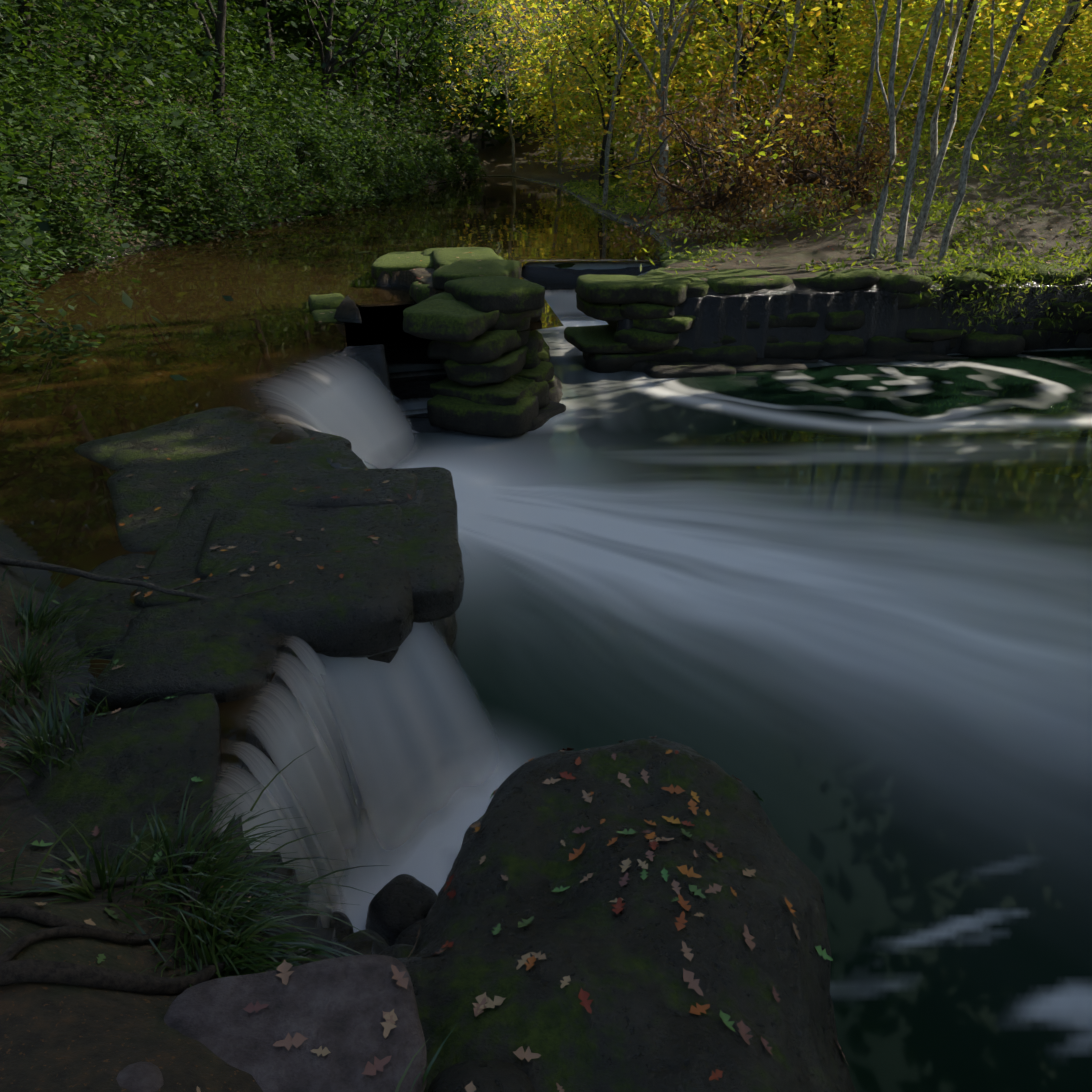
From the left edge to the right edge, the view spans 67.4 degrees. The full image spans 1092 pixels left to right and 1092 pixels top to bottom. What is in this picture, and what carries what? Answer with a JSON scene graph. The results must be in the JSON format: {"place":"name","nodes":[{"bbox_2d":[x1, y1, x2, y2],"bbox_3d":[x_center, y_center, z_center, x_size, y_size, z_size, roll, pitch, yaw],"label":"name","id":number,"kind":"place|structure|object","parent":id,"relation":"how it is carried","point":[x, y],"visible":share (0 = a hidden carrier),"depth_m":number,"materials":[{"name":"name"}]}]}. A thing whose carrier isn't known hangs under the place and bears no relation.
{"place":"outdoors","nodes":[
{"label":"outdoors","id":0,"kind":"place"},
{"bbox_2d":[0,177,665,855],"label":"river water","id":1,"kind":"structure","parent":0,"point":[56,505],"depth_m":15.52,"materials":[{"name":"brown liquid"}]},
{"bbox_2d":[0,0,1091,1091],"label":"ground","id":2,"kind":"structure","parent":0,"point":[69,1038],"depth_m":18.47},
{"bbox_2d":[0,878,247,994],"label":"tree roots","id":3,"kind":"object","parent":2,"relation":"on","point":[28,970],"visible":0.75,"depth_m":2.76,"materials":[{"name":"brown wood"}]},
{"bbox_2d":[0,566,456,1091],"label":"bank grass tufts","id":4,"kind":"object","parent":2,"relation":"on","point":[224,952],"visible":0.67,"depth_m":3.45,"materials":[{"name":"green plant"}]},
{"bbox_2d":[0,0,487,366],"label":"bank shrub leaves","id":5,"kind":"object","parent":2,"relation":"on","point":[170,145],"visible":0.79,"depth_m":29.73,"materials":[{"name":"green plant"}]},
{"bbox_2d":[116,954,426,1091],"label":"flat rock","id":6,"kind":"object","parent":2,"relation":"on","point":[337,1007],"visible":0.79,"depth_m":2.63,"materials":[{"name":"grey stone"}]},
{"bbox_2d":[0,0,563,380],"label":"forest leaves","id":7,"kind":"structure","parent":2,"relation":"on","point":[284,16],"depth_m":50.23,"materials":[{"name":"green plant"}]},
{"bbox_2d":[166,258,657,927],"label":"waterfall sheets","id":8,"kind":"object","parent":2,"relation":"on","point":[402,736],"visible":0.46,"depth_m":5.75,"materials":[{"name":"white liquid"}]},
{"bbox_2d":[26,351,856,1091],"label":"boulders","id":9,"kind":"object","parent":2,"relation":"on","point":[640,1027],"visible":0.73,"depth_m":4.18,"materials":[{"name":"grey stone"}]},
{"bbox_2d":[0,556,284,599],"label":"fallen branch on water","id":10,"kind":"object","parent":9,"relation":"on","point":[54,568],"visible":0.85,"depth_m":5.97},
{"bbox_2d":[30,580,832,1031],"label":"fallen leaves","id":11,"kind":"object","parent":9,"relation":"on","point":[560,888],"visible":0.73,"depth_m":3.66,"materials":[{"name":"plant"}]},
{"bbox_2d":[0,185,1083,1091],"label":"fallen leaves","id":12,"kind":"object","parent":2,"relation":"on","point":[388,1025],"visible":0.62,"depth_m":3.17,"materials":[{"name":"brown plant"}]},
{"bbox_2d":[0,0,1091,339],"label":"tree trunks","id":13,"kind":"object","parent":2,"relation":"on","point":[328,60],"visible":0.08,"depth_m":49.60,"materials":[{"name":"brown plant"}]},
{"bbox_2d":[308,247,1091,436],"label":"mossy ledge rocks","id":14,"kind":"object","parent":2,"relation":"on","point":[470,321],"visible":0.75,"depth_m":18.01,"materials":[{"name":"green stone"}]},
{"bbox_2d":[432,0,1080,263],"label":"tree trunks","id":15,"kind":"object","parent":2,"relation":"on","point":[936,157],"visible":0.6,"depth_m":21.18,"materials":[{"name":"grey plant"}]},
{"bbox_2d":[602,7,924,257],"bbox_3d":[6.772,-12.646,25.867,12.777,7.431,8.865,-11,28,-22],"label":"shrub","id":16,"kind":"object","parent":2,"relation":"on","point":[770,180],"visible":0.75,"depth_m":25.09,"materials":[{"name":"brown plant"}]},
{"bbox_2d":[545,57,1091,340],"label":"bank grass","id":17,"kind":"structure","parent":2,"relation":"on","point":[632,204],"depth_m":28.40,"materials":[{"name":"green plant"}]},
{"bbox_2d":[327,316,1091,1091],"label":"pool water","id":18,"kind":"structure","parent":0,"point":[837,618],"depth_m":8.28,"materials":[{"name":"liquid"}]},
{"bbox_2d":[413,0,1091,235],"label":"forest leaves","id":19,"kind":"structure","parent":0,"point":[855,38],"depth_m":47.63,"materials":[{"name":"yellow plant"}]}
]}

